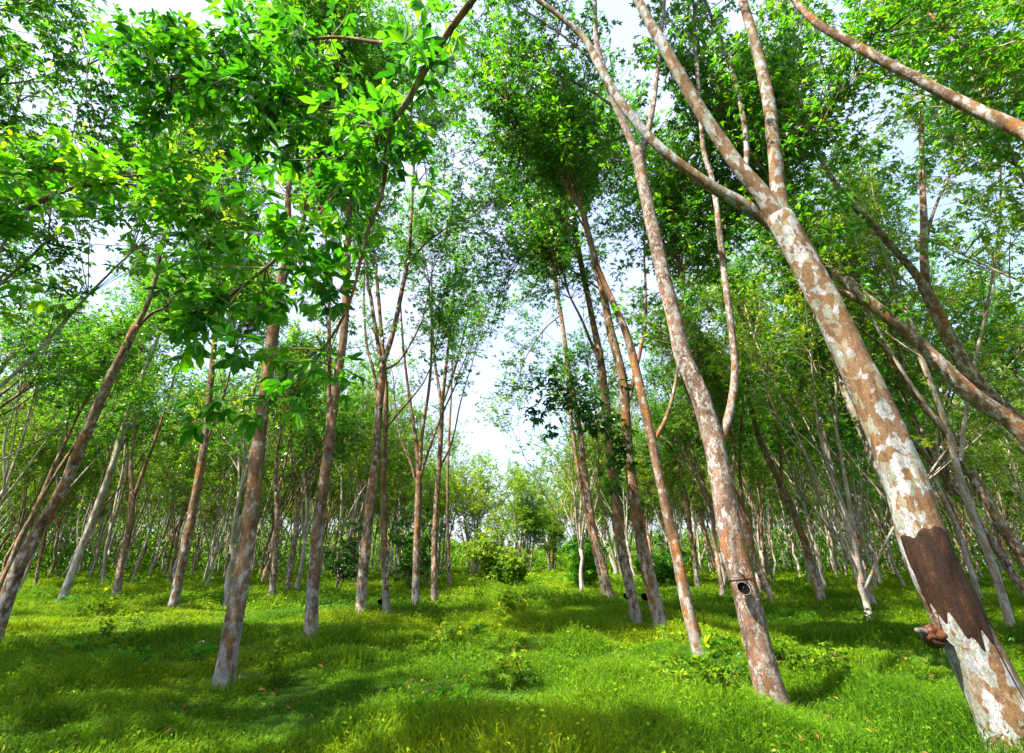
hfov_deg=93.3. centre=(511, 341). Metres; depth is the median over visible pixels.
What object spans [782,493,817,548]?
rubber tree
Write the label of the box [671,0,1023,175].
rubber tree
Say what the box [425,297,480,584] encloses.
rubber tree
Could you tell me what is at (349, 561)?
sapling
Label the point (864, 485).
rubber tree
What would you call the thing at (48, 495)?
rubber tree
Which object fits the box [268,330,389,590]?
rubber tree
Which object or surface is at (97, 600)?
weed
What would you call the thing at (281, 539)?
rubber tree
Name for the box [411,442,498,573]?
rubber tree
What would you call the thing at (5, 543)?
rubber tree
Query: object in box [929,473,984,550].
rubber tree
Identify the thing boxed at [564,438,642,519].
rubber tree
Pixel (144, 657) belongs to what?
weed
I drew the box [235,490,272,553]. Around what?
rubber tree
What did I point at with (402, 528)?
rubber tree
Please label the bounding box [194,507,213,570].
rubber tree
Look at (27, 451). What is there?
rubber tree
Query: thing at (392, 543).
rubber tree
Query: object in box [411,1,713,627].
rubber tree
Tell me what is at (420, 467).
rubber tree
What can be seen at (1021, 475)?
rubber tree
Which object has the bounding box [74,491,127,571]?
rubber tree
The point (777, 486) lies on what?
rubber tree
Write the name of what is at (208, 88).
rubber tree
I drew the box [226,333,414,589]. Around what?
rubber tree
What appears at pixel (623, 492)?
rubber tree
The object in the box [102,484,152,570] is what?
rubber tree
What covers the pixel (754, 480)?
rubber tree
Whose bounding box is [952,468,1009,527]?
rubber tree
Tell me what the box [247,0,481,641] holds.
rubber tree
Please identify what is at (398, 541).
sapling
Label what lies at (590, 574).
shrub
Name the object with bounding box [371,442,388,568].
rubber tree
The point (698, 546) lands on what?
rubber tree
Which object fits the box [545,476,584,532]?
rubber tree
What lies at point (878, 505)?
rubber tree
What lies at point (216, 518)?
rubber tree
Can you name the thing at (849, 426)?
rubber tree
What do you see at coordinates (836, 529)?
rubber tree
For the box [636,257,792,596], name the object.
rubber tree
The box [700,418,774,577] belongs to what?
rubber tree
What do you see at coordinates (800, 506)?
rubber tree
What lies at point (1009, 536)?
rubber tree
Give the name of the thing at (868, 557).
rubber tree
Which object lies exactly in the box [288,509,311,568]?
rubber tree
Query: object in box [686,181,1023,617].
rubber tree
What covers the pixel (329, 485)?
rubber tree
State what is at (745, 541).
rubber tree
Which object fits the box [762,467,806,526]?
rubber tree
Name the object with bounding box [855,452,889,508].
rubber tree
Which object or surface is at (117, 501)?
rubber tree
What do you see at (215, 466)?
rubber tree
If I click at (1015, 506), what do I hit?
rubber tree
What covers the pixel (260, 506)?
rubber tree
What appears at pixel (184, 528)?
rubber tree
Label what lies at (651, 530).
rubber tree
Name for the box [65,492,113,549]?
rubber tree
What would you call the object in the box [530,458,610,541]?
rubber tree
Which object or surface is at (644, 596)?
latex cup
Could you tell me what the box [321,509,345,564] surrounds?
rubber tree
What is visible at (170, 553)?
rubber tree
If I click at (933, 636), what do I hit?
latex cup
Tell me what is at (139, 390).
rubber tree
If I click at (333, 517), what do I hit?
rubber tree
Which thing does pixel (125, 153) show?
rubber tree
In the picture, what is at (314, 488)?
rubber tree
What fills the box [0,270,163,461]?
rubber tree
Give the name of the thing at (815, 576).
rubber tree
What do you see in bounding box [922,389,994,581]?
rubber tree
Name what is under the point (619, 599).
weed
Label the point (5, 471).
rubber tree
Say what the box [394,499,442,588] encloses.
sapling
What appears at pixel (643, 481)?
rubber tree
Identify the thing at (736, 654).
weed
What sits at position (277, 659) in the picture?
weed
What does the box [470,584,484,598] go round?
weed
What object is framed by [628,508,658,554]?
rubber tree
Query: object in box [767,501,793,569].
rubber tree
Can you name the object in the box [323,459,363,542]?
rubber tree
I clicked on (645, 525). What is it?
rubber tree
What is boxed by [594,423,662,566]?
rubber tree
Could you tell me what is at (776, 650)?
weed
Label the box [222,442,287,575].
rubber tree
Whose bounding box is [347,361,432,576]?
rubber tree
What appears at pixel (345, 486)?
rubber tree
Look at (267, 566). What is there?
rubber tree
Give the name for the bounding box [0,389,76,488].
rubber tree
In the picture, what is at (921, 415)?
rubber tree
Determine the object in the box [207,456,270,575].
rubber tree
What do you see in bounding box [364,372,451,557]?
rubber tree
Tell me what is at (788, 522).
rubber tree
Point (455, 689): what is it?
weed
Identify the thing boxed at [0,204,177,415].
rubber tree
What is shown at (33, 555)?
rubber tree
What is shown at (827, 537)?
rubber tree
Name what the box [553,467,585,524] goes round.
rubber tree
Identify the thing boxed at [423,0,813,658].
rubber tree
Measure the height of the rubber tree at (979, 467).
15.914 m
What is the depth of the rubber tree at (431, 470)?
62.52 m
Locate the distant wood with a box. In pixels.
[0,483,1023,570]
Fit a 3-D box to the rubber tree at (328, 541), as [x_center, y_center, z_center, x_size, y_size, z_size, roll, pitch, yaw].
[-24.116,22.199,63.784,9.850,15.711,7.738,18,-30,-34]
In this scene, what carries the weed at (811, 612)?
on the ground at (297, 687)
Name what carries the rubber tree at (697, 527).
on the ground at (297, 687)
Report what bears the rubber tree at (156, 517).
on the ground at (297, 687)
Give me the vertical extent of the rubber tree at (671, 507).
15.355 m
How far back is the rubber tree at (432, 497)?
53.41 m
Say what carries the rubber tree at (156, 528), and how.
on the ground at (297, 687)
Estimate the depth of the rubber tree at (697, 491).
39.40 m
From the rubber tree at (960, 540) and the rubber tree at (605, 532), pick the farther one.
the rubber tree at (605, 532)
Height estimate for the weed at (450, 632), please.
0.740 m
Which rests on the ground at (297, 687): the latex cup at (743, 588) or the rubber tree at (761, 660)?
the rubber tree at (761, 660)
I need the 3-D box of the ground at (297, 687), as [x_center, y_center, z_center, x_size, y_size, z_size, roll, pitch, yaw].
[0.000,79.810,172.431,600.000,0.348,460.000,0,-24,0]
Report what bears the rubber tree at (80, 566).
on the ground at (297, 687)
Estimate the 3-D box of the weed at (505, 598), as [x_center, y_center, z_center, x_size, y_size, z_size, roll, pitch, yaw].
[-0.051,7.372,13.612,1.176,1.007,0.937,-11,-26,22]
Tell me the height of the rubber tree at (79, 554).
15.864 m
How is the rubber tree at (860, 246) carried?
on the ground at (297, 687)
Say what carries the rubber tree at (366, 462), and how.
on the ground at (297, 687)
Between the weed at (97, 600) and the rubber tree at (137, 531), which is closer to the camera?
the weed at (97, 600)
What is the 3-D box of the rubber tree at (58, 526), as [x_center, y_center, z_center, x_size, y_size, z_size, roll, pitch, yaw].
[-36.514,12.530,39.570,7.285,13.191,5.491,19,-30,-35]
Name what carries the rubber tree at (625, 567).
on the ground at (297, 687)
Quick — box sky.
[0,0,1023,562]
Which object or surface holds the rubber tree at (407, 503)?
on the ground at (297, 687)
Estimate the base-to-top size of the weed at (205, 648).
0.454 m
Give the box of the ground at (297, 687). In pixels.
[0,562,1023,752]
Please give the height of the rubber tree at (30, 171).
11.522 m
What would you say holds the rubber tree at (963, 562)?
on the ground at (297, 687)
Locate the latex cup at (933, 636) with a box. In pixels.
[914,611,947,648]
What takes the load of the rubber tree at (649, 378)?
on the ground at (297, 687)
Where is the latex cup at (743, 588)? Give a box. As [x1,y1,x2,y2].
[728,570,755,594]
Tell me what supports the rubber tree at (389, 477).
on the ground at (297, 687)
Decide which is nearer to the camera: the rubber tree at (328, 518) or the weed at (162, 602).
the weed at (162, 602)
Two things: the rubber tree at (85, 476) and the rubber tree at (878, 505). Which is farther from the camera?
the rubber tree at (878, 505)
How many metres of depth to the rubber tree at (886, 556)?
54.92 m
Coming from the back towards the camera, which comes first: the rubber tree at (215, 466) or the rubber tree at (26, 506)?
the rubber tree at (26, 506)
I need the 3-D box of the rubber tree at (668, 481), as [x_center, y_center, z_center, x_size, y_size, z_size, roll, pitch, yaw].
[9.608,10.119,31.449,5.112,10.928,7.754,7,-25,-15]
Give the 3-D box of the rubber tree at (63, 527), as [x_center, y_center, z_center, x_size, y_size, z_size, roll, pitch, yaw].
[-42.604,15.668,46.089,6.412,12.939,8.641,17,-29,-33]
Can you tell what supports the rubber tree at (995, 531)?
on the ground at (297, 687)
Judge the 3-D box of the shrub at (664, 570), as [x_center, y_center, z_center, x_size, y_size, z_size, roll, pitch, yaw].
[9.172,13.191,28.801,3.807,3.216,2.948,12,-27,-24]
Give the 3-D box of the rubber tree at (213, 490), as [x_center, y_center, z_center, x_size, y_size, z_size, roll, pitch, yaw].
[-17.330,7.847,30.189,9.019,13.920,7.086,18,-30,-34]
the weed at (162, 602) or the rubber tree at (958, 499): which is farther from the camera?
the rubber tree at (958, 499)
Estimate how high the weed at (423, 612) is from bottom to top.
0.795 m
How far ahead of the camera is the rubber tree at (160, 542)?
40.94 m
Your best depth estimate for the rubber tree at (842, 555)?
44.37 m
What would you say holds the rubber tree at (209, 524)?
on the ground at (297, 687)
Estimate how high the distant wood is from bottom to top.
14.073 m
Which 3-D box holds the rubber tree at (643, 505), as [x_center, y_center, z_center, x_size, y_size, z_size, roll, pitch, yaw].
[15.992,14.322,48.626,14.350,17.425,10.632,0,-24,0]
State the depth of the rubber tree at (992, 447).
34.08 m
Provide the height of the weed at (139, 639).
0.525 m
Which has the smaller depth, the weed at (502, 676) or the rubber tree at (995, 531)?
the weed at (502, 676)
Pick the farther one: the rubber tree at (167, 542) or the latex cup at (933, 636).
the rubber tree at (167, 542)
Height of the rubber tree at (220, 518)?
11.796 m
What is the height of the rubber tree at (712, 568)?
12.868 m
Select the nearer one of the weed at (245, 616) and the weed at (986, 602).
the weed at (245, 616)
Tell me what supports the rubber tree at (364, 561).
on the ground at (297, 687)
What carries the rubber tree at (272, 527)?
on the ground at (297, 687)
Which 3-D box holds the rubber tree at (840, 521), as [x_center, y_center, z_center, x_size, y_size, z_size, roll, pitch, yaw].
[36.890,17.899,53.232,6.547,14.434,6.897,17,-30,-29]
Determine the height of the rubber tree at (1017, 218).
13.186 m
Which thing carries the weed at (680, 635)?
on the ground at (297, 687)
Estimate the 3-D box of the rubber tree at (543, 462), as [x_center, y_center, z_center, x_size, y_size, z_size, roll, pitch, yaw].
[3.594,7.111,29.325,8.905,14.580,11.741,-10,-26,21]
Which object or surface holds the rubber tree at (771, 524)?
on the ground at (297, 687)
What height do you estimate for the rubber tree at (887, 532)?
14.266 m
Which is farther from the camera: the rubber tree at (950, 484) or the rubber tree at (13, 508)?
the rubber tree at (13, 508)
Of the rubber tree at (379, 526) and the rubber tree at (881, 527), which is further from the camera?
the rubber tree at (379, 526)
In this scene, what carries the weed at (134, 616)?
on the ground at (297, 687)
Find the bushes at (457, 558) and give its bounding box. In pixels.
[0,498,1023,571]
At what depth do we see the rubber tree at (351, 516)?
50.46 m
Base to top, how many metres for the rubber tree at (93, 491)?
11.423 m
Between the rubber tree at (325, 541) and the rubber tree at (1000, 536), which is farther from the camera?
the rubber tree at (325, 541)
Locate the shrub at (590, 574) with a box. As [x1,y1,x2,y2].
[558,525,609,587]
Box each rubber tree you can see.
[0,0,35,69]
[0,0,177,153]
[0,0,219,300]
[0,4,284,388]
[0,95,282,640]
[0,125,307,318]
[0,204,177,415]
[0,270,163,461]
[0,274,209,591]
[0,290,151,502]
[0,372,68,480]
[0,382,106,577]
[0,386,70,510]
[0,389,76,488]
[0,392,96,521]
[0,439,83,547]
[0,463,52,540]
[0,467,53,529]
[0,494,20,548]
[0,498,30,554]
[7,404,122,584]
[11,293,182,583]
[19,303,188,590]
[29,497,75,570]
[35,414,176,577]
[36,434,129,578]
[41,481,98,573]
[56,252,211,602]
[61,380,180,575]
[63,432,177,547]
[63,488,123,574]
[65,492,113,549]
[69,294,225,563]
[74,439,177,553]
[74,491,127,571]
[85,0,476,448]
[88,483,146,569]
[89,433,164,576]
[101,235,227,595]
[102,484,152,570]
[112,352,356,585]
[118,414,298,579]
[118,499,187,569]
[120,409,213,563]
[121,391,227,582]
[138,494,180,570]
[144,368,255,581]
[148,453,216,577]
[149,486,201,571]
[150,369,289,579]
[156,372,321,547]
[160,296,369,606]
[160,494,188,572]
[161,441,232,574]
[164,207,302,608]
[168,502,215,553]
[187,465,245,576]
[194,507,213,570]
[198,506,230,561]
[199,0,459,690]
[201,479,269,573]
[203,402,271,578]
[204,481,244,571]
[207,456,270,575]
[213,468,273,535]
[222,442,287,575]
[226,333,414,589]
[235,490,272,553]
[237,327,347,599]
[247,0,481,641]
[252,356,359,579]
[258,463,290,574]
[258,464,291,522]
[259,489,316,568]
[261,393,356,581]
[263,406,342,580]
[264,467,315,572]
[265,478,291,565]
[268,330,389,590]
[269,437,358,511]
[274,510,289,559]
[283,483,316,554]
[286,458,364,573]
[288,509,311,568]
[290,362,431,586]
[308,504,337,539]
[310,495,347,531]
[312,202,494,612]
[315,21,547,615]
[316,396,473,577]
[317,371,407,579]
[317,481,345,566]
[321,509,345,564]
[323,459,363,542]
[327,509,359,569]
[330,360,404,579]
[330,495,376,573]
[333,492,376,574]
[337,388,414,578]
[338,491,375,569]
[345,501,391,535]
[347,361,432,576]
[349,192,527,604]
[349,500,380,549]
[352,506,413,568]
[362,432,428,573]
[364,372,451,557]
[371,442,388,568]
[372,507,393,570]
[376,466,434,573]
[387,167,521,604]
[387,511,409,569]
[388,494,441,544]
[392,458,452,565]
[401,427,469,559]
[406,460,456,558]
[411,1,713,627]
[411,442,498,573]
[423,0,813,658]
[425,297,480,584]
[426,68,642,627]
[427,0,791,708]
[438,447,516,575]
[471,338,645,587]
[474,196,635,598]
[482,456,553,569]
[501,465,553,572]
[510,210,604,594]
[522,451,608,541]
[524,359,654,590]
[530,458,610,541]
[535,0,1023,752]
[535,487,567,569]
[545,471,579,525]
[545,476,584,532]
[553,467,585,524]
[564,399,643,578]
[564,436,642,575]
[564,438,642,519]
[568,496,629,554]
[579,442,648,574]
[584,436,608,560]
[588,381,660,519]
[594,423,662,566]
[595,482,656,572]
[610,345,764,594]
[611,0,1023,446]
[611,509,653,555]
[613,277,776,603]
[613,413,706,549]
[617,413,697,543]
[627,343,714,586]
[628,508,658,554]
[629,506,696,551]
[629,508,654,558]
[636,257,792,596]
[638,428,743,548]
[644,468,680,537]
[648,335,785,586]
[649,494,684,551]
[657,507,684,539]
[667,457,690,525]
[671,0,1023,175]
[671,447,717,576]
[671,466,754,572]
[673,448,762,512]
[679,443,786,566]
[680,506,716,570]
[685,506,714,572]
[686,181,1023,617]
[686,508,706,556]
[691,0,1023,419]
[691,349,797,582]
[691,432,797,504]
[698,488,760,530]
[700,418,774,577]
[701,247,825,601]
[710,318,857,581]
[715,314,889,588]
[729,459,786,573]
[731,142,1023,573]
[732,450,752,569]
[736,392,870,582]
[741,315,928,603]
[744,483,789,570]
[746,94,1023,629]
[747,340,828,587]
[747,436,832,577]
[749,490,769,570]
[751,445,837,577]
[753,313,957,504]
[754,230,897,497]
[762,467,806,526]
[763,479,818,571]
[764,247,1023,598]
[767,391,882,583]
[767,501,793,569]
[769,384,940,586]
[769,487,824,555]
[771,457,834,574]
[774,421,867,577]
[777,480,810,572]
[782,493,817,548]
[784,495,830,569]
[790,464,847,575]
[803,458,875,529]
[806,489,862,568]
[813,417,873,574]
[815,503,870,568]
[819,478,871,556]
[821,466,874,556]
[822,337,969,489]
[825,457,881,575]
[826,267,984,599]
[828,112,1023,453]
[828,497,892,554]
[828,498,864,526]
[830,326,1023,533]
[838,0,1023,317]
[851,459,909,575]
[852,487,890,571]
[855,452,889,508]
[863,460,895,573]
[884,357,1004,588]
[907,388,1003,568]
[909,404,1009,578]
[918,315,1023,483]
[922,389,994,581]
[924,403,982,578]
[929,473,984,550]
[931,0,1023,126]
[936,484,990,573]
[936,485,966,572]
[940,509,967,569]
[945,338,1022,486]
[950,334,1022,491]
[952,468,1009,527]
[954,382,1023,491]
[955,482,1022,573]
[956,480,1023,571]
[960,283,1023,413]
[967,460,1013,567]
[974,471,1023,518]
[1000,467,1023,508]
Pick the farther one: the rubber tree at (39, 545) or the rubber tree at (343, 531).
the rubber tree at (343, 531)
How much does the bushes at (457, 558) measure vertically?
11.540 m
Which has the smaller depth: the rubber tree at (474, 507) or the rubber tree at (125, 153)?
the rubber tree at (125, 153)
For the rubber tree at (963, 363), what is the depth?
11.64 m
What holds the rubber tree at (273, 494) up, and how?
on the ground at (297, 687)
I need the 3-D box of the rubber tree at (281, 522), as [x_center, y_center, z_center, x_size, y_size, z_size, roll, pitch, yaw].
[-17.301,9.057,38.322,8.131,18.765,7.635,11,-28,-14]
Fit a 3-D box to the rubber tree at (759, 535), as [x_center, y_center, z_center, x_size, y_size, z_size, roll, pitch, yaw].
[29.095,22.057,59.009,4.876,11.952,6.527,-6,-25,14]
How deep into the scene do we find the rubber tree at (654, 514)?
52.74 m
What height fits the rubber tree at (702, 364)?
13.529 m
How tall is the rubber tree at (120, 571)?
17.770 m
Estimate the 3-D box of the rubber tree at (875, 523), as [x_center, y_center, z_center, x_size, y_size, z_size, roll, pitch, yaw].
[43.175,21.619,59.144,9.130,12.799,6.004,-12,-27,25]
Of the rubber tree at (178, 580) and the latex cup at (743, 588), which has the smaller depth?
the latex cup at (743, 588)
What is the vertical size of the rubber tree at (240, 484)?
13.371 m
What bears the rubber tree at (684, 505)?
on the ground at (297, 687)
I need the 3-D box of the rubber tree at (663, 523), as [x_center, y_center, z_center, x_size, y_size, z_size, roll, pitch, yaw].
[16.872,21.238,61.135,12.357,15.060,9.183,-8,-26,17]
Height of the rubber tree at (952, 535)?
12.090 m
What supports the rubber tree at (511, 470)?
on the ground at (297, 687)
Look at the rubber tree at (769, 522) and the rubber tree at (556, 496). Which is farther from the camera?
the rubber tree at (556, 496)
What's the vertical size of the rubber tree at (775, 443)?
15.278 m
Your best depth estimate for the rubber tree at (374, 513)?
55.24 m
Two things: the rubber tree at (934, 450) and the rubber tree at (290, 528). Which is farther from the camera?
the rubber tree at (290, 528)
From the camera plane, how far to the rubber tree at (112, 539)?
44.13 m
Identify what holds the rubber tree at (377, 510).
on the ground at (297, 687)
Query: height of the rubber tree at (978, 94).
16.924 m
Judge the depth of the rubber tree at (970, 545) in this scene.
37.56 m
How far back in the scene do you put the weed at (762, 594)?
16.70 m
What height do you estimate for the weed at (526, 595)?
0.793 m
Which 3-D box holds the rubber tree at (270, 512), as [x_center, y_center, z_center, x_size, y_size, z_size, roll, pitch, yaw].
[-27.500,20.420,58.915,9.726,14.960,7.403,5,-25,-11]
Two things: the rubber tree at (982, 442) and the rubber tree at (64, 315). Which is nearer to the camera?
the rubber tree at (64, 315)
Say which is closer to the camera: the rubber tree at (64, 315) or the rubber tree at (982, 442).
the rubber tree at (64, 315)
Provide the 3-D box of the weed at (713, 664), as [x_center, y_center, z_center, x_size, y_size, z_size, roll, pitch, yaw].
[2.239,3.607,5.139,0.804,0.866,0.702,22,-33,-40]
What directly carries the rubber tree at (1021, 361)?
on the ground at (297, 687)
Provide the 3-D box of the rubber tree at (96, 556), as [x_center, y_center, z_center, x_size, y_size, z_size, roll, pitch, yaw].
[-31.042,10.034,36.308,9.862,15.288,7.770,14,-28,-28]
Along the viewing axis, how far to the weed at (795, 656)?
6.61 m
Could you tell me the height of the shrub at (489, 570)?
4.225 m
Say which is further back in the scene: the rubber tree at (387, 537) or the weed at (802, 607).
the rubber tree at (387, 537)
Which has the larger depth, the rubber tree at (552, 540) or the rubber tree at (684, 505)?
the rubber tree at (552, 540)
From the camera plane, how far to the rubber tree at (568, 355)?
20.75 m
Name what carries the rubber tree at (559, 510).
on the ground at (297, 687)
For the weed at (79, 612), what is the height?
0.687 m
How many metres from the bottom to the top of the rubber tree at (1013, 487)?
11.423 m
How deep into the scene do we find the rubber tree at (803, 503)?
27.36 m
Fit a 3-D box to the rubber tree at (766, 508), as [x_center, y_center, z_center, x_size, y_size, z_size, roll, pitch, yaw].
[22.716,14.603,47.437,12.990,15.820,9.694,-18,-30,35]
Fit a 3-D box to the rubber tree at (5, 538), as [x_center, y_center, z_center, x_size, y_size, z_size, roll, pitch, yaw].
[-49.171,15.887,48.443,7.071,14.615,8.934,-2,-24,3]
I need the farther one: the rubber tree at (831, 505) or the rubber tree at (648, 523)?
the rubber tree at (648, 523)
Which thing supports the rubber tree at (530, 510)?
on the ground at (297, 687)
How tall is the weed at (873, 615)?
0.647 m
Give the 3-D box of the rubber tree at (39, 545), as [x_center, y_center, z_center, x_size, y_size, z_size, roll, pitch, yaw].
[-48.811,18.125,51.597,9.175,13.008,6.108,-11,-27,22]
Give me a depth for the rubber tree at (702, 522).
40.27 m
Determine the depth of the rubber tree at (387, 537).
66.88 m
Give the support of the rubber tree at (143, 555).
on the ground at (297, 687)
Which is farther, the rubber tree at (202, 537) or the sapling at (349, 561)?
the rubber tree at (202, 537)
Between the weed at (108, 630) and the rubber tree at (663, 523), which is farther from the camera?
the rubber tree at (663, 523)
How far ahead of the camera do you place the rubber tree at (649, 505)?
48.23 m
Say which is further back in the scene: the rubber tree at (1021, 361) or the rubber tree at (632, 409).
the rubber tree at (632, 409)
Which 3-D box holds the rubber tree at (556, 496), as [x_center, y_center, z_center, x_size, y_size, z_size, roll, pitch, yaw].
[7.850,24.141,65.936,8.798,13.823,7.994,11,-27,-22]
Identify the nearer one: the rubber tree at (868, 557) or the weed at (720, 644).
the weed at (720, 644)
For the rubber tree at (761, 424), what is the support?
on the ground at (297, 687)
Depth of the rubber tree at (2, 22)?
12.21 m
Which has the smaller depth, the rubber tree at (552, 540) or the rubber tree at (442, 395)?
the rubber tree at (442, 395)
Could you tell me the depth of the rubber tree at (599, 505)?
41.98 m
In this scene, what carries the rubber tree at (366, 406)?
on the ground at (297, 687)
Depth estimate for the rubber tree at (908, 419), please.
21.66 m
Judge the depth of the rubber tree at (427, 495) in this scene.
49.38 m
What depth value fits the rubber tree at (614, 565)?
42.96 m
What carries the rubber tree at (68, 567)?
on the ground at (297, 687)
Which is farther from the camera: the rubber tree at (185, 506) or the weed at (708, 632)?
the rubber tree at (185, 506)
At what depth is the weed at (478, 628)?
10.56 m
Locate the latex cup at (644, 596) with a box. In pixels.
[641,593,647,600]
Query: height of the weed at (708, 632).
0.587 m
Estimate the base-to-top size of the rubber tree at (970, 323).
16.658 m
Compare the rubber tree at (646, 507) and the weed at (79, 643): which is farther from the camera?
the rubber tree at (646, 507)
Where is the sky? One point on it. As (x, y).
(489, 437)
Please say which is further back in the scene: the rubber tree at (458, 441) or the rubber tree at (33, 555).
the rubber tree at (458, 441)
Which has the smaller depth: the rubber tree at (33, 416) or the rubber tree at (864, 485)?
the rubber tree at (33, 416)
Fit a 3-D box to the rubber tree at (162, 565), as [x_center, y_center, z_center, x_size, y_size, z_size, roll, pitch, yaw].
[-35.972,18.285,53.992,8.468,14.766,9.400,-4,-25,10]
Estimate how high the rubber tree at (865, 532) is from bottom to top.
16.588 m
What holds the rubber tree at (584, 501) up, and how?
on the ground at (297, 687)
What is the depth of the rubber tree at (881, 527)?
28.71 m
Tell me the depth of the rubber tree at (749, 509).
52.23 m
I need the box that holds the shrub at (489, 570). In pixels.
[462,516,530,583]
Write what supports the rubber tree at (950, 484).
on the ground at (297, 687)
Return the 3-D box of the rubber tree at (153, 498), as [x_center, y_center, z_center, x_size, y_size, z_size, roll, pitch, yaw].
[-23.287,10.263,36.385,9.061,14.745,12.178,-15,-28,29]
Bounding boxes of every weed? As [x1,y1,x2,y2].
[56,595,81,603]
[65,596,92,618]
[68,639,89,654]
[88,587,124,616]
[92,617,117,639]
[102,643,159,669]
[109,627,146,652]
[115,605,149,625]
[157,598,166,606]
[180,639,217,664]
[223,614,253,622]
[258,639,296,690]
[413,680,478,714]
[414,596,439,623]
[421,616,467,649]
[468,622,487,635]
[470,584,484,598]
[477,632,540,690]
[490,583,531,612]
[493,602,506,619]
[517,586,532,605]
[614,598,639,603]
[639,646,699,694]
[657,620,689,644]
[672,648,751,681]
[684,634,754,705]
[702,634,741,659]
[703,627,723,651]
[758,589,767,602]
[770,634,784,660]
[771,634,853,682]
[786,600,804,611]
[798,610,821,618]
[850,601,889,624]
[980,598,993,609]
[984,608,1007,642]
[998,630,1015,641]
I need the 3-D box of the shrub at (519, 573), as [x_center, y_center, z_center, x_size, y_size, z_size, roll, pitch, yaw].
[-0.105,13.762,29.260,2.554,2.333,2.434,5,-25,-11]
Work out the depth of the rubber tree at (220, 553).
48.93 m
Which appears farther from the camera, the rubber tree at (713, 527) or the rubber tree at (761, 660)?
the rubber tree at (713, 527)
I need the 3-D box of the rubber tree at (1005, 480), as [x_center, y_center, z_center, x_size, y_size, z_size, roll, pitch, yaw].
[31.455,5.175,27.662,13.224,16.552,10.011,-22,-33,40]
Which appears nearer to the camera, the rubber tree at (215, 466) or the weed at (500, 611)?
the weed at (500, 611)
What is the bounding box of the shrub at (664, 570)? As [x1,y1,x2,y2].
[627,534,688,585]
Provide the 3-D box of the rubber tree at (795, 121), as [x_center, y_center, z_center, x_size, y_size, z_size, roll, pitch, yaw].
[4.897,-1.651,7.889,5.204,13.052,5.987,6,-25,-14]
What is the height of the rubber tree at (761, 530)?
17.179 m
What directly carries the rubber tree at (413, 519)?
on the ground at (297, 687)
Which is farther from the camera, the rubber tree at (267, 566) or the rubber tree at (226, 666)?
the rubber tree at (267, 566)
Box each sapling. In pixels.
[321,517,363,587]
[387,522,431,588]
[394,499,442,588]
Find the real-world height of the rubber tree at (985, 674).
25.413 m
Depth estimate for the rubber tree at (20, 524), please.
29.93 m
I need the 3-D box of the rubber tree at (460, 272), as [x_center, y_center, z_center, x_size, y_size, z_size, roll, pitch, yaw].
[-4.225,0.918,16.671,7.189,15.636,3.763,0,-24,0]
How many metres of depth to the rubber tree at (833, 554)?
35.88 m
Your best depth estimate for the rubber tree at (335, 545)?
47.96 m
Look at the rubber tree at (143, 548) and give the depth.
31.61 m
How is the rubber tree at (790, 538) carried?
on the ground at (297, 687)
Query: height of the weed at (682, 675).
0.599 m
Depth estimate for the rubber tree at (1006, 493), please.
48.59 m
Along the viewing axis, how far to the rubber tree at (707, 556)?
57.89 m
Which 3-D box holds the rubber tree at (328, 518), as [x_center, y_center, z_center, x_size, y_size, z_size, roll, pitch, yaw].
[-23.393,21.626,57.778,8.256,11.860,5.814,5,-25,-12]
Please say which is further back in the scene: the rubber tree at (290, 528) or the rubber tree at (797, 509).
the rubber tree at (290, 528)
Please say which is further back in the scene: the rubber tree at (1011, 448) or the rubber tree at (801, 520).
the rubber tree at (801, 520)
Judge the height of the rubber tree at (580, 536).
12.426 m
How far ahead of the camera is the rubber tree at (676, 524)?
68.24 m
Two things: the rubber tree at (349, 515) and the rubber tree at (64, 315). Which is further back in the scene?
the rubber tree at (349, 515)
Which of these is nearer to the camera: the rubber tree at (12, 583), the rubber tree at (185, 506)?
the rubber tree at (12, 583)
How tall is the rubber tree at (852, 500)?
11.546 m
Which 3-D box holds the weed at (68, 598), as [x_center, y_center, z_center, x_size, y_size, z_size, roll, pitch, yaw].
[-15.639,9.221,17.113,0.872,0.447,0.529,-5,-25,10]
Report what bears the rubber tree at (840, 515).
on the ground at (297, 687)
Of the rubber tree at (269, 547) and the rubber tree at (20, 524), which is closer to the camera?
the rubber tree at (20, 524)
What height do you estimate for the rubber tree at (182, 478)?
15.380 m
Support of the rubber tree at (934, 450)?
on the ground at (297, 687)
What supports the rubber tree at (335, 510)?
on the ground at (297, 687)
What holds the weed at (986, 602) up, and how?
on the ground at (297, 687)
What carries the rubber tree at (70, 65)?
on the ground at (297, 687)
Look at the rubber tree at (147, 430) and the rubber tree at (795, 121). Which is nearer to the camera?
the rubber tree at (795, 121)
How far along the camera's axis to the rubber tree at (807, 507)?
52.92 m
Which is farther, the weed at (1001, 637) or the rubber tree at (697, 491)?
the rubber tree at (697, 491)
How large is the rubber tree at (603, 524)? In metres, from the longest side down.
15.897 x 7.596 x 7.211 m
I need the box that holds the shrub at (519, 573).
[489,548,530,586]
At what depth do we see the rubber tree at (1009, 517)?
50.48 m
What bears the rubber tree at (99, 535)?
on the ground at (297, 687)
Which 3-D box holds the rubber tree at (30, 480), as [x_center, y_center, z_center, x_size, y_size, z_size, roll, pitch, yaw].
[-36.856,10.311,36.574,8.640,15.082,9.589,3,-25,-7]
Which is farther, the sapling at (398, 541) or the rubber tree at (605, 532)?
the rubber tree at (605, 532)
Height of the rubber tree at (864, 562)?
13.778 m
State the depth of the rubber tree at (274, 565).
21.47 m

